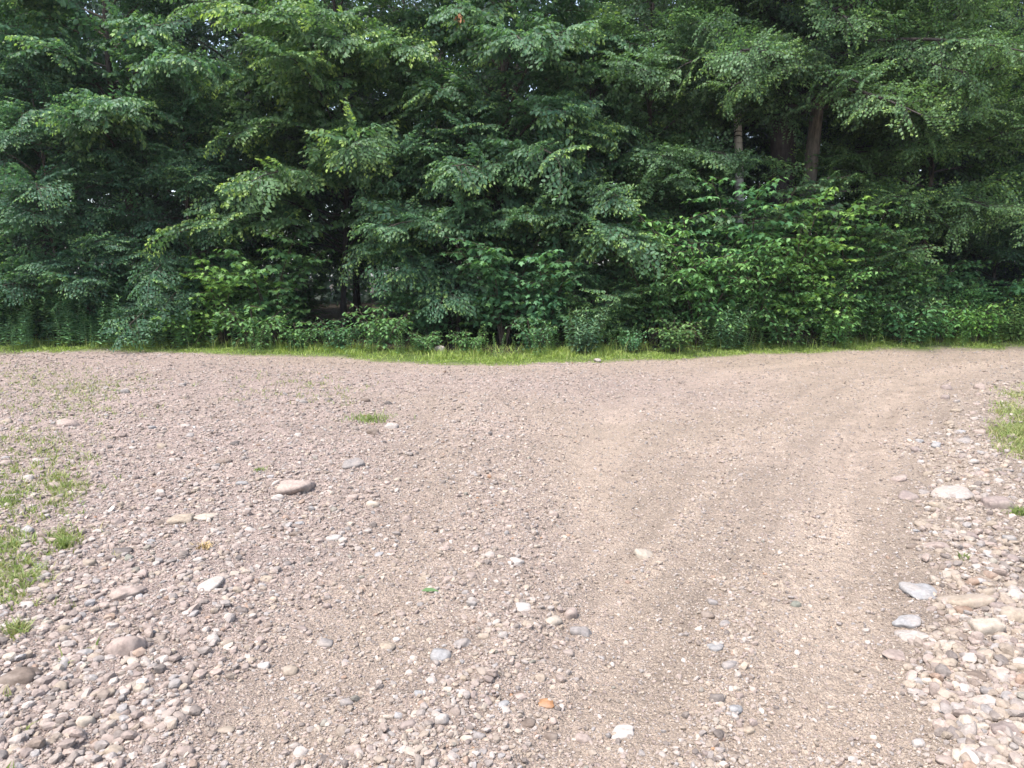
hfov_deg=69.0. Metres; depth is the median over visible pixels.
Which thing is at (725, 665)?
stone
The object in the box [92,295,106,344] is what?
weed
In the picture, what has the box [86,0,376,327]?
forest tree
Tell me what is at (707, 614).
stone
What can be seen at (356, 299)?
forest tree
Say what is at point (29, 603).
stone
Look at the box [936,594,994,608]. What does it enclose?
stone
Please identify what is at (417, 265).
young tree
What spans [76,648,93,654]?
stone
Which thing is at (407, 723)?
stone
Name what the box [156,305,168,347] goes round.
weed
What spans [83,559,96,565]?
stone
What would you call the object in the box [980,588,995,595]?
stone
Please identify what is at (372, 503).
stone
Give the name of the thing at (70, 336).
weed
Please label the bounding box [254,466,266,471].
grass tuft
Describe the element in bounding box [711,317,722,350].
weed
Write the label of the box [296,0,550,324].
forest tree
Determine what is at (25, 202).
forest tree
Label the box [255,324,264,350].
weed
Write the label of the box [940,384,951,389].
stone
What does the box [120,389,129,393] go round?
stone
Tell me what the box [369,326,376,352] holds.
weed
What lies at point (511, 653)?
stone
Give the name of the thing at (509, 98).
forest tree
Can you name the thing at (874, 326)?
weed
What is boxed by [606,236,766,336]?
fine leaved shrub
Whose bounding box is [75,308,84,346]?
weed
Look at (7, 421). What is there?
stone
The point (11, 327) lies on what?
weed
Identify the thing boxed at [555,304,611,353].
narrow leaved shrub
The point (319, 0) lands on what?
sky
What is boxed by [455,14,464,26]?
dead leaf cluster
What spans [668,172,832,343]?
maple sapling
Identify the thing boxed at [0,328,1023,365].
verge grass
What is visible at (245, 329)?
shrub
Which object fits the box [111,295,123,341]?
weed
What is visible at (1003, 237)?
young tree
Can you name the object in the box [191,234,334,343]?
maple sapling
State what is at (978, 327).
shrub
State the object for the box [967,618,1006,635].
stone
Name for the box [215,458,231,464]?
stone
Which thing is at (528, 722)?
stone
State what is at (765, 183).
forest tree
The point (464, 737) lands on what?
stone
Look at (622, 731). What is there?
stone
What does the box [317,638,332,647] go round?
stone
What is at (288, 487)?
stone
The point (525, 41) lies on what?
elm tree
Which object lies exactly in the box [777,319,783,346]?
weed
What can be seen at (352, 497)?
stone
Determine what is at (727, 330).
narrow leaved shrub
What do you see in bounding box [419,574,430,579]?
stone
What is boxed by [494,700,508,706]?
stone
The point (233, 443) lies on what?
stone
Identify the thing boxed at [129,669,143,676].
stone
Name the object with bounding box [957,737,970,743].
stone
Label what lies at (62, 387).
stone
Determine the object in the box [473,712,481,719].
stone
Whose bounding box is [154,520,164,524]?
stone
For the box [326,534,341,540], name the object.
stone
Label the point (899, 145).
forest tree
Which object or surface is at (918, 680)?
stone
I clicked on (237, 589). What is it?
stone
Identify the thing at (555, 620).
stone
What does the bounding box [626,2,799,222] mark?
forest tree
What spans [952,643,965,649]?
stone
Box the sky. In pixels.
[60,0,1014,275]
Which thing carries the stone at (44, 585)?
on the ground at (894, 400)
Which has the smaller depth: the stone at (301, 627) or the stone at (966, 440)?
the stone at (301, 627)
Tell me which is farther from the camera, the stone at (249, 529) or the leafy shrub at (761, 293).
the leafy shrub at (761, 293)
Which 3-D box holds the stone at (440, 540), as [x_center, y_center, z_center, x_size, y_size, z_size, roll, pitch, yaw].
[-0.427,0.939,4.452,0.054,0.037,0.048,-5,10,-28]
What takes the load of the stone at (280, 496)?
on the ground at (894, 400)
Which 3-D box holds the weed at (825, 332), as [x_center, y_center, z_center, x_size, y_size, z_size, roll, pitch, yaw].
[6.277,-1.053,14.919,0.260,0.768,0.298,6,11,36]
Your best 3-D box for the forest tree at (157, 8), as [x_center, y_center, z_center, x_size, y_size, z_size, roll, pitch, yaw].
[-10.660,-9.345,24.862,6.342,14.254,6.517,1,9,6]
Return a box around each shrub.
[0,261,88,339]
[20,252,157,341]
[36,284,122,337]
[102,273,244,340]
[150,308,224,347]
[213,302,295,348]
[268,320,327,349]
[282,280,332,317]
[309,316,369,348]
[342,303,426,351]
[403,330,442,350]
[445,330,490,352]
[447,295,501,337]
[505,317,558,351]
[523,267,672,344]
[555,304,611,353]
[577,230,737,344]
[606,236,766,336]
[607,208,799,345]
[614,328,650,352]
[616,162,868,337]
[642,315,707,352]
[701,300,756,349]
[707,244,823,344]
[751,307,822,346]
[753,249,883,343]
[799,228,955,339]
[802,306,865,345]
[829,239,965,338]
[834,291,901,340]
[854,299,954,342]
[882,292,947,343]
[890,284,965,325]
[907,303,977,342]
[923,274,1008,337]
[943,296,1013,342]
[986,295,1023,341]
[987,274,1023,327]
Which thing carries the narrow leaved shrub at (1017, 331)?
on the ground at (894, 400)
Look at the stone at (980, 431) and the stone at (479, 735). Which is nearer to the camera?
the stone at (479, 735)
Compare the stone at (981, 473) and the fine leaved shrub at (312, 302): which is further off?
the fine leaved shrub at (312, 302)
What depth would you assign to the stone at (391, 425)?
7.46 m
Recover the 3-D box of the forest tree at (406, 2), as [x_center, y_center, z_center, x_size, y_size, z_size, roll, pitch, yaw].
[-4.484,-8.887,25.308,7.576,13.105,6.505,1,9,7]
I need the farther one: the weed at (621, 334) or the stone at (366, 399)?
the weed at (621, 334)
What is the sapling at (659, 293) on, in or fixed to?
on the ground at (894, 400)
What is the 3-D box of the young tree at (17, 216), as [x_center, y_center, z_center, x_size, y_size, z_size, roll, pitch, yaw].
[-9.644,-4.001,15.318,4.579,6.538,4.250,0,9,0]
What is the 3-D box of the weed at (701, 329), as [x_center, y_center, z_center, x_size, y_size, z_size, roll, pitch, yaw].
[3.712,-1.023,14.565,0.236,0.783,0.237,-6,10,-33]
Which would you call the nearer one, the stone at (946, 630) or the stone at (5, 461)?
the stone at (946, 630)
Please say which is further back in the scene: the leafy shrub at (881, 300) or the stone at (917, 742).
the leafy shrub at (881, 300)
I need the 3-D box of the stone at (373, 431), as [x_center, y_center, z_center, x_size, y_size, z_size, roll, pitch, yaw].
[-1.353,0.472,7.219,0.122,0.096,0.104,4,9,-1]
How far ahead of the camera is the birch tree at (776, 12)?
15.52 m
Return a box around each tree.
[0,0,101,193]
[0,0,173,327]
[0,0,272,338]
[0,13,159,341]
[0,100,31,245]
[2,0,205,278]
[3,0,249,291]
[50,45,308,352]
[73,2,272,269]
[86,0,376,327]
[143,0,483,333]
[196,0,380,311]
[260,0,435,320]
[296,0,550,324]
[305,0,475,312]
[321,0,713,338]
[349,32,573,340]
[429,0,594,262]
[431,0,674,272]
[484,19,708,338]
[535,0,798,228]
[550,0,786,337]
[562,0,755,285]
[593,0,1002,335]
[597,0,1023,339]
[600,90,764,335]
[619,0,888,200]
[624,0,846,326]
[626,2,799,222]
[711,115,838,227]
[744,0,1023,283]
[755,15,953,279]
[760,0,1023,301]
[802,0,1019,287]
[838,2,1023,264]
[890,61,1023,314]
[970,42,1023,259]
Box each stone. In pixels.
[0,419,12,423]
[0,460,12,465]
[0,667,42,685]
[19,601,33,607]
[20,525,34,532]
[21,474,33,479]
[38,582,52,587]
[47,632,59,638]
[49,482,60,488]
[50,497,62,501]
[53,680,67,690]
[56,385,66,389]
[56,418,79,426]
[57,625,71,630]
[57,648,70,654]
[75,715,95,727]
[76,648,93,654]
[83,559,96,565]
[104,636,146,655]
[104,744,124,753]
[108,585,146,600]
[108,688,114,696]
[109,713,120,720]
[111,518,124,524]
[111,547,132,554]
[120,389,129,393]
[124,554,133,560]
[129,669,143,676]
[140,687,153,694]
[147,663,157,667]
[153,610,162,614]
[153,634,166,642]
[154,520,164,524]
[155,489,164,493]
[157,443,166,448]
[166,513,194,524]
[176,745,194,756]
[181,706,190,714]
[185,432,194,436]
[193,513,218,520]
[193,557,201,561]
[197,575,224,591]
[206,635,220,642]
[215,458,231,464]
[217,726,234,733]
[229,441,239,445]
[229,571,239,575]
[233,586,241,592]
[235,481,248,484]
[244,527,255,530]
[246,657,256,663]
[257,662,269,668]
[260,575,273,581]
[273,494,284,498]
[276,480,314,494]
[283,665,297,675]
[289,531,301,535]
[293,746,308,756]
[297,625,307,630]
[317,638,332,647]
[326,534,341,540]
[339,697,354,706]
[342,458,364,468]
[346,494,358,500]
[346,744,361,752]
[361,398,370,401]
[366,428,378,434]
[366,500,378,506]
[380,642,394,649]
[384,423,398,428]
[394,712,402,718]
[396,612,405,616]
[399,719,415,730]
[402,515,411,520]
[414,690,422,695]
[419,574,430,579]
[426,676,436,683]
[430,648,450,660]
[434,345,444,353]
[434,713,448,724]
[436,538,444,542]
[438,545,449,550]
[443,686,451,691]
[454,638,470,646]
[458,674,469,680]
[460,735,473,740]
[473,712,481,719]
[473,732,485,739]
[478,633,489,638]
[479,748,486,753]
[482,500,491,504]
[484,551,494,556]
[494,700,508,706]
[495,623,503,627]
[498,631,507,638]
[506,650,515,655]
[507,557,523,565]
[515,602,530,611]
[520,718,535,727]
[538,698,553,708]
[543,732,557,740]
[545,615,561,625]
[549,511,558,517]
[563,649,573,656]
[564,607,577,619]
[570,626,591,636]
[574,733,591,742]
[611,724,633,738]
[634,548,652,558]
[700,611,714,618]
[707,598,717,604]
[707,643,723,651]
[709,694,724,701]
[719,620,729,626]
[721,660,736,669]
[727,705,742,713]
[744,726,754,733]
[760,602,768,606]
[790,601,800,606]
[881,649,904,660]
[890,474,906,481]
[892,614,920,628]
[894,630,927,640]
[897,490,919,499]
[899,582,936,599]
[906,543,917,548]
[910,447,921,451]
[911,738,925,747]
[913,677,923,684]
[914,520,928,526]
[919,489,929,493]
[923,471,933,475]
[923,541,949,548]
[928,501,946,508]
[930,442,940,447]
[930,485,974,499]
[935,755,952,765]
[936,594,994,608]
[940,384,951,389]
[940,394,949,399]
[941,658,957,665]
[942,627,953,633]
[943,420,954,424]
[946,458,955,463]
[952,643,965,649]
[954,606,972,612]
[956,437,971,443]
[956,720,975,726]
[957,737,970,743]
[962,543,972,547]
[963,669,987,681]
[964,576,983,585]
[967,531,978,538]
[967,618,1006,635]
[968,459,978,463]
[969,640,981,644]
[971,564,980,569]
[973,383,985,389]
[973,429,985,433]
[976,470,984,475]
[976,745,998,755]
[979,686,992,693]
[980,496,1013,508]
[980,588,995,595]
[980,704,992,713]
[983,550,991,554]
[984,540,996,545]
[985,520,998,526]
[989,601,1006,607]
[989,721,1019,734]
[993,478,1004,482]
[995,653,1012,660]
[997,672,1009,682]
[999,605,1023,623]
[1002,535,1016,541]
[1004,582,1016,585]
[1006,553,1019,561]
[1007,694,1017,699]
[1008,588,1023,598]
[1010,662,1023,671]
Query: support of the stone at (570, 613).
on the ground at (894, 400)
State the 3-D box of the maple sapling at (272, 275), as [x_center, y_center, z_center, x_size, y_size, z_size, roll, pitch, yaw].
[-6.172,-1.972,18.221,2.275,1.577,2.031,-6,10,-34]
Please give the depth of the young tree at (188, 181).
15.25 m
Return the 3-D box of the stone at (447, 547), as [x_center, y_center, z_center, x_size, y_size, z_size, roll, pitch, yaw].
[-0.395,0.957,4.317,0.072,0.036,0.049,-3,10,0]
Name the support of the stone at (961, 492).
on the ground at (894, 400)
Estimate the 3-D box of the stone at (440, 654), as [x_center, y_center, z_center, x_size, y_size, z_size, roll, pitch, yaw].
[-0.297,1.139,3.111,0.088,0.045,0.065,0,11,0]
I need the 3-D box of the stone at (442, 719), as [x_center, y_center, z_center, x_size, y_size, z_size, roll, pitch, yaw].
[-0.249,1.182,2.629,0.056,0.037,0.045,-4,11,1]
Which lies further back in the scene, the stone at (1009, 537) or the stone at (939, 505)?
the stone at (939, 505)
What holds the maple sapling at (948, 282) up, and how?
on the ground at (894, 400)
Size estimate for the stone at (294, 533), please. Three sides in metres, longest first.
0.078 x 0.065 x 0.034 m
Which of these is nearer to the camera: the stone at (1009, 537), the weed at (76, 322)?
the stone at (1009, 537)
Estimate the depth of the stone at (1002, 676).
2.90 m
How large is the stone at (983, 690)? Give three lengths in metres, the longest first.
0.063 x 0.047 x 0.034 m
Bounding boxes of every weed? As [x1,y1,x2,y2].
[0,304,19,340]
[1,314,11,343]
[5,312,15,341]
[10,300,25,342]
[10,309,22,340]
[15,299,33,345]
[17,297,33,347]
[19,311,33,344]
[25,299,38,345]
[27,323,33,346]
[38,296,54,343]
[50,309,68,342]
[53,310,63,344]
[54,294,73,340]
[60,298,70,339]
[62,298,77,346]
[66,313,73,343]
[69,294,82,344]
[75,303,99,340]
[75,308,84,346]
[76,312,90,341]
[78,310,87,343]
[79,304,89,339]
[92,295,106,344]
[95,301,108,345]
[102,303,114,342]
[103,294,115,346]
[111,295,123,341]
[113,293,142,338]
[138,303,148,340]
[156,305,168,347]
[162,298,179,345]
[172,301,186,344]
[175,312,186,346]
[176,293,186,343]
[181,304,200,344]
[208,315,216,347]
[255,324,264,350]
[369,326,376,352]
[548,321,553,347]
[616,320,625,347]
[698,312,705,346]
[706,315,720,351]
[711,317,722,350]
[720,316,730,347]
[742,313,755,344]
[753,312,764,344]
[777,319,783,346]
[818,313,832,347]
[866,310,879,340]
[868,309,880,342]
[962,315,972,341]
[993,310,1003,342]
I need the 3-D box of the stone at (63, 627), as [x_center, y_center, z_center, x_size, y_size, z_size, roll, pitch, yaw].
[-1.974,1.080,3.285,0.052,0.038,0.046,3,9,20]
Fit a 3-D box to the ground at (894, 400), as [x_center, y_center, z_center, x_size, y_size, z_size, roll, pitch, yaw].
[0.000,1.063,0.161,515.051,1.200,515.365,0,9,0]
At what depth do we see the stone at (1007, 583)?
3.81 m
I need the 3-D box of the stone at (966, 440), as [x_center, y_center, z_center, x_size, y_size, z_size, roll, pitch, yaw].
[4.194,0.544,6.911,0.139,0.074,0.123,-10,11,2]
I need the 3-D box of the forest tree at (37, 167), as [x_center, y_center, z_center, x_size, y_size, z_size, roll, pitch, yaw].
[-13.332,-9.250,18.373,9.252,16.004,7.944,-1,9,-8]
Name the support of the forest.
on the ground at (894, 400)
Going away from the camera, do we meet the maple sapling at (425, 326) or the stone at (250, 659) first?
the stone at (250, 659)
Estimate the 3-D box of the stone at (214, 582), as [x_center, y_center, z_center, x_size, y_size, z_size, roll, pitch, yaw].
[-1.532,1.018,3.748,0.159,0.052,0.175,-14,14,2]
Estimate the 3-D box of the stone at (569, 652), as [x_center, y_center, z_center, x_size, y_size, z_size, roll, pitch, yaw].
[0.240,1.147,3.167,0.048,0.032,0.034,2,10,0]
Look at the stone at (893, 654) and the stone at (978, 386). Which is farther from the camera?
the stone at (978, 386)
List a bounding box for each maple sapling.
[153,255,286,345]
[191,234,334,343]
[212,273,298,331]
[266,276,336,331]
[371,275,472,339]
[438,227,599,345]
[468,248,610,346]
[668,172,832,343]
[732,186,899,344]
[774,202,931,338]
[874,257,992,325]
[942,271,1023,335]
[949,276,1022,323]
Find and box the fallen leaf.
[422,588,437,591]
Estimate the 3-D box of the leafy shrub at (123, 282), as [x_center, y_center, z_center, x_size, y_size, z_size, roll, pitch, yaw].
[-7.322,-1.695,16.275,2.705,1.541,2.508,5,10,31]
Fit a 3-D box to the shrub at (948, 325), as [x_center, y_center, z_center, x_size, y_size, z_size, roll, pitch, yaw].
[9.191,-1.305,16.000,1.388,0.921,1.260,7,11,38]
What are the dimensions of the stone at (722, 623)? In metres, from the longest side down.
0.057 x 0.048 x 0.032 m
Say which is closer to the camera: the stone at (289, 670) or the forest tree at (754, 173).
the stone at (289, 670)
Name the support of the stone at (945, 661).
on the ground at (894, 400)
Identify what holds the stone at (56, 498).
on the ground at (894, 400)
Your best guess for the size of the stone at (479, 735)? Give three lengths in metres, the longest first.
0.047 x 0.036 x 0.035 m
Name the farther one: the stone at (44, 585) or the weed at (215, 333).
the weed at (215, 333)
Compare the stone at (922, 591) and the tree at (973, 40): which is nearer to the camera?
the stone at (922, 591)
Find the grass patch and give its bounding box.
[958,382,1023,459]
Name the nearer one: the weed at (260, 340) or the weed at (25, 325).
the weed at (260, 340)
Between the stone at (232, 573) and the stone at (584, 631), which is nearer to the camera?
the stone at (584, 631)
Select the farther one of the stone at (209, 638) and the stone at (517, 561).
the stone at (517, 561)
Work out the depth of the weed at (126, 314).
15.11 m
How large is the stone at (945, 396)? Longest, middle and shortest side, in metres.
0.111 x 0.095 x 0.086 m
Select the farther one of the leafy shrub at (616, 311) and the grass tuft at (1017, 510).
the leafy shrub at (616, 311)
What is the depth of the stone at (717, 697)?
2.80 m
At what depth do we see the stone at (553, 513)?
4.93 m
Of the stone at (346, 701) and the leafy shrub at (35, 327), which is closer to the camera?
the stone at (346, 701)
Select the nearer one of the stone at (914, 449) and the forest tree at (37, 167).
the stone at (914, 449)
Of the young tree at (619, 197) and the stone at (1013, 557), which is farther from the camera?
the young tree at (619, 197)
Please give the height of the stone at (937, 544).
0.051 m
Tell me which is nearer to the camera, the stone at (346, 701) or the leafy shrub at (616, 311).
the stone at (346, 701)
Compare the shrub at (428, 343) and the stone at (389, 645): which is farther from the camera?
the shrub at (428, 343)
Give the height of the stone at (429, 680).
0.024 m
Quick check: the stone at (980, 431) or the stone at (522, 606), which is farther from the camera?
the stone at (980, 431)
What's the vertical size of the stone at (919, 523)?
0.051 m
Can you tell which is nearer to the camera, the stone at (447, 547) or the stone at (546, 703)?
the stone at (546, 703)
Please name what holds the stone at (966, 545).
on the ground at (894, 400)
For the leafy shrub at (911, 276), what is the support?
on the ground at (894, 400)
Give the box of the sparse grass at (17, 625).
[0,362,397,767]
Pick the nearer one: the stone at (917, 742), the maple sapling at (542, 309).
the stone at (917, 742)
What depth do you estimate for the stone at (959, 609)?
3.47 m
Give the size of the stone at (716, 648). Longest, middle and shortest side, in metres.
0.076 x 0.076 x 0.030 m
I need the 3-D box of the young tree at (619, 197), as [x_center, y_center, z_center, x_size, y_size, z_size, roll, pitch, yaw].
[1.841,-4.001,15.757,5.054,6.740,5.130,0,9,0]
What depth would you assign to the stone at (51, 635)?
3.20 m
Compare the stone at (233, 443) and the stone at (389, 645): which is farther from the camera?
the stone at (233, 443)
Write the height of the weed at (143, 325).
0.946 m
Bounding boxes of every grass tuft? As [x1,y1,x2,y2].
[0,491,25,504]
[0,534,28,548]
[53,534,81,548]
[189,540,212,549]
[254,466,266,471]
[340,408,397,423]
[955,552,970,560]
[1006,502,1023,516]
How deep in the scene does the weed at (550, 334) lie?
13.99 m
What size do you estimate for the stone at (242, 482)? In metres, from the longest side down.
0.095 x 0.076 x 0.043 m
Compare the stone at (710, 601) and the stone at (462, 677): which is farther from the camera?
the stone at (710, 601)
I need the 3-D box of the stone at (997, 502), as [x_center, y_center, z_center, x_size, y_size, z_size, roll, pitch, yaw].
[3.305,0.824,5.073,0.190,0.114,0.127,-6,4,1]
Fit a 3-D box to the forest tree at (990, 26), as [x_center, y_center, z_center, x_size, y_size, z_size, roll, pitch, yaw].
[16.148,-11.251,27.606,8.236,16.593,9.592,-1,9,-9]
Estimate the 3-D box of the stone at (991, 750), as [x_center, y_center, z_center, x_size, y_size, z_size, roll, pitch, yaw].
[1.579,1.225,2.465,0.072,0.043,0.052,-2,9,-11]
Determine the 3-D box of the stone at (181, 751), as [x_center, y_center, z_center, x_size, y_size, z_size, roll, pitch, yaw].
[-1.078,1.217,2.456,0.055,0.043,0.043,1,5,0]
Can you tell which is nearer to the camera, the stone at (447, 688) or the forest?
the stone at (447, 688)
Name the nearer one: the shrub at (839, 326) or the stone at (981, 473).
the stone at (981, 473)
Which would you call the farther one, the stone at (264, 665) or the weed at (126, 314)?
the weed at (126, 314)
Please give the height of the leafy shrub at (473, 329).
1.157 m
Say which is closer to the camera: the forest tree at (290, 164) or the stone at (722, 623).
the stone at (722, 623)
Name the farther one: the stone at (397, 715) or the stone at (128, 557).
the stone at (128, 557)
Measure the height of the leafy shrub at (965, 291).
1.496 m
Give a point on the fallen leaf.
(429, 589)
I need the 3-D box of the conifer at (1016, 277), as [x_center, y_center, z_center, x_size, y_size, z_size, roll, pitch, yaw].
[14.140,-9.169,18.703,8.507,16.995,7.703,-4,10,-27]
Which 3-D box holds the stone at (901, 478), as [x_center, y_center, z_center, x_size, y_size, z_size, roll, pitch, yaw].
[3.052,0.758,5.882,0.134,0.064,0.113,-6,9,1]
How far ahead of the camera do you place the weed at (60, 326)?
15.05 m
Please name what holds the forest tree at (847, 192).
on the ground at (894, 400)
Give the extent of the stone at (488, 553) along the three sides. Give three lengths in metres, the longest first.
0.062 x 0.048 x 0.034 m
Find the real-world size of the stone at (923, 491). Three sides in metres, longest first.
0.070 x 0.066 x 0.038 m
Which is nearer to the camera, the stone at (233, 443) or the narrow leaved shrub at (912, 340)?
the stone at (233, 443)
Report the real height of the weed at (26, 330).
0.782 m
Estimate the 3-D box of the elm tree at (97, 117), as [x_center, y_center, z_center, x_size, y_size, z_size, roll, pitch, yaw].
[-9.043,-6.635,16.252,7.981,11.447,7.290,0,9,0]
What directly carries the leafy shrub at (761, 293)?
on the ground at (894, 400)
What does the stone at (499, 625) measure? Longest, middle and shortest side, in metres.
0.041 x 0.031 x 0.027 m
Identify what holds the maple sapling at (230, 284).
on the ground at (894, 400)
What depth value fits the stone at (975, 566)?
4.00 m
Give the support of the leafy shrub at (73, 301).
on the ground at (894, 400)
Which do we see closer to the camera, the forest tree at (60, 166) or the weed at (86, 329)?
the weed at (86, 329)
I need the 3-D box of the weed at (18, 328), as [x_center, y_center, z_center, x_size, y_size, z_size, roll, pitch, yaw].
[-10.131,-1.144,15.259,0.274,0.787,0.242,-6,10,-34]
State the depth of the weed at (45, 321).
15.09 m
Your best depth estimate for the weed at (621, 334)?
14.15 m
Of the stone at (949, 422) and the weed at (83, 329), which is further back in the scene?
the weed at (83, 329)
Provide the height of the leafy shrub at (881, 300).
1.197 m
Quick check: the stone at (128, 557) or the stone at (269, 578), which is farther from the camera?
the stone at (128, 557)
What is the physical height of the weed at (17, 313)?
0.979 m
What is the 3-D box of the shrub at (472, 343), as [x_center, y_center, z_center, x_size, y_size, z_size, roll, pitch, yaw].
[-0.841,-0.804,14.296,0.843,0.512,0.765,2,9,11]
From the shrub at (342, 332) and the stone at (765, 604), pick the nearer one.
the stone at (765, 604)
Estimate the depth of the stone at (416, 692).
2.80 m
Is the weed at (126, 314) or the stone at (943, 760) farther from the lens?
the weed at (126, 314)
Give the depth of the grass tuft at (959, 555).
4.12 m
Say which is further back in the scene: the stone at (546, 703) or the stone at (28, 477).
the stone at (28, 477)
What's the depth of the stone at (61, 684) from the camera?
2.81 m
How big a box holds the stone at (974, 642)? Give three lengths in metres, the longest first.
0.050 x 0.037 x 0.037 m
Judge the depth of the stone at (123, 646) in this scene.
3.05 m
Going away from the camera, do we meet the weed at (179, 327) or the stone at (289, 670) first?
the stone at (289, 670)
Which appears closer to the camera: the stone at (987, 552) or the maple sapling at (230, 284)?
the stone at (987, 552)
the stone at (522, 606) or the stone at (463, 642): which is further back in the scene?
the stone at (522, 606)
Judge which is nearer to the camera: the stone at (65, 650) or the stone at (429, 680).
the stone at (429, 680)
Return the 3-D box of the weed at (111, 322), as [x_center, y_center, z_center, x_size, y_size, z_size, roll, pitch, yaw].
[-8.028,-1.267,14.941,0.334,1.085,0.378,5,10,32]
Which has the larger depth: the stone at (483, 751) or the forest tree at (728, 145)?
the forest tree at (728, 145)
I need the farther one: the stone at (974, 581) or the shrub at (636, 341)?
the shrub at (636, 341)
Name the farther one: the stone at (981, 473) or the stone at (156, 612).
the stone at (981, 473)
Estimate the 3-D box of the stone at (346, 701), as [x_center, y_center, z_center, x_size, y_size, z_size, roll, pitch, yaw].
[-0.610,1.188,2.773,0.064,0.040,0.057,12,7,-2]
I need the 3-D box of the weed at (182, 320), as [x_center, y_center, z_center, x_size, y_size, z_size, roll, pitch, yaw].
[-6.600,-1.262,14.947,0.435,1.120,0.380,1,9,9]
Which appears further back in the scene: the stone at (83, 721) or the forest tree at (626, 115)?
the forest tree at (626, 115)
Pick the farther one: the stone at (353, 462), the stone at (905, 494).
the stone at (353, 462)
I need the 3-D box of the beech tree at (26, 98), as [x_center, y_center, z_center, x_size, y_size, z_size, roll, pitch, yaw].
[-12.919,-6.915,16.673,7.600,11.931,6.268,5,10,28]
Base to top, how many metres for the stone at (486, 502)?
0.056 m
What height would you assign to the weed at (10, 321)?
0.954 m
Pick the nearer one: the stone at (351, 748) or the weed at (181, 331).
the stone at (351, 748)
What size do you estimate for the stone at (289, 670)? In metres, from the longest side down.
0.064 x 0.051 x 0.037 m
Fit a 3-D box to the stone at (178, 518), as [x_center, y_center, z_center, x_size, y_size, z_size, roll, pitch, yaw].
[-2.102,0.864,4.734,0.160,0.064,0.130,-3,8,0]
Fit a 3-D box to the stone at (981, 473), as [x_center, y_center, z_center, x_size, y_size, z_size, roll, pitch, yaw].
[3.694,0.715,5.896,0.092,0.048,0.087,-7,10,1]
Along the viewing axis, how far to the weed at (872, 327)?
15.87 m
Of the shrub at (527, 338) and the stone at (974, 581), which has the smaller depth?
the stone at (974, 581)
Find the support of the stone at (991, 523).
on the ground at (894, 400)
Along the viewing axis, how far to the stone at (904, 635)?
3.32 m
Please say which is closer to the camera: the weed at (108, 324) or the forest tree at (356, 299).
the weed at (108, 324)
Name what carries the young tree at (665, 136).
on the ground at (894, 400)
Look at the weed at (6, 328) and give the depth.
14.98 m
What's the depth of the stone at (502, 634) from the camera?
3.21 m
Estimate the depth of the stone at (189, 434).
7.12 m
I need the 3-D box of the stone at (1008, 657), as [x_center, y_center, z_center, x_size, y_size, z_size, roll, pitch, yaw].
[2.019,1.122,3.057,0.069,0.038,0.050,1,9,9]
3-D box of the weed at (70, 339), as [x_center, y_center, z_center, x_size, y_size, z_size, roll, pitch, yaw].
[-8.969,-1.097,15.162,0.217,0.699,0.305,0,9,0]
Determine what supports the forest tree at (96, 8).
on the ground at (894, 400)
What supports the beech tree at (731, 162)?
on the ground at (894, 400)
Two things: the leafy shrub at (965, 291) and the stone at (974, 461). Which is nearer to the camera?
the stone at (974, 461)
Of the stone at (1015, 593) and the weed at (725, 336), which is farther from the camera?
the weed at (725, 336)
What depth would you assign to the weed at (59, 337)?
14.99 m
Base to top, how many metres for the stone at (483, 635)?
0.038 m
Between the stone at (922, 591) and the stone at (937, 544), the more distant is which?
the stone at (937, 544)
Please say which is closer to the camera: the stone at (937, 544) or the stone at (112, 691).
the stone at (112, 691)
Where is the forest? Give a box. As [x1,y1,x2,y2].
[1,0,1021,306]
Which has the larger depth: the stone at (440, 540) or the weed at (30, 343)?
the weed at (30, 343)
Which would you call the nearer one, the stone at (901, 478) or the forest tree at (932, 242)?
the stone at (901, 478)
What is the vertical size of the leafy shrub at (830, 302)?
2.094 m
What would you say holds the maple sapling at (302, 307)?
on the ground at (894, 400)
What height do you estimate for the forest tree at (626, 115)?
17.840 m
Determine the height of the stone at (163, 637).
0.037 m
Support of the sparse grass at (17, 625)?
on the ground at (894, 400)
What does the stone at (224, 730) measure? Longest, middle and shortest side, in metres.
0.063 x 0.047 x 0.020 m
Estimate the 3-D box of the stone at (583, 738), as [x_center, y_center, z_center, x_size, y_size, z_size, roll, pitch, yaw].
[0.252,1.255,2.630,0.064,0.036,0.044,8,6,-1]
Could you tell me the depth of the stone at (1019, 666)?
2.95 m
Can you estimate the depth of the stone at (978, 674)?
2.92 m
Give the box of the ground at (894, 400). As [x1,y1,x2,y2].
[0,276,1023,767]
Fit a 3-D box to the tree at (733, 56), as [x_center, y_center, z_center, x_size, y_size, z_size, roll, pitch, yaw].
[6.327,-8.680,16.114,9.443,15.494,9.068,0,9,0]
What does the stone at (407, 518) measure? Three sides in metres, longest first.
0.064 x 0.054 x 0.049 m
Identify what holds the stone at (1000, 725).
on the ground at (894, 400)
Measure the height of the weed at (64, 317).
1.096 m
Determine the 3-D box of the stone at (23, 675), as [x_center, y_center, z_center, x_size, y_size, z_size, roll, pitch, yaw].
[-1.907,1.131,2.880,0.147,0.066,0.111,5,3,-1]
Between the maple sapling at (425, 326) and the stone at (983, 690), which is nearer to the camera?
the stone at (983, 690)
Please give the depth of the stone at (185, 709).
2.68 m
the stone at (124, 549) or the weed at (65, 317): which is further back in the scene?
the weed at (65, 317)
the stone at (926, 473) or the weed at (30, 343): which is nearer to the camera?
the stone at (926, 473)
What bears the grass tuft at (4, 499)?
on the ground at (894, 400)
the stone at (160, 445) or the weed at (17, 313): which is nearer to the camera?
the stone at (160, 445)
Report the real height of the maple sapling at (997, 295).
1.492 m
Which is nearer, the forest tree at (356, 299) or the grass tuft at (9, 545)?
the grass tuft at (9, 545)

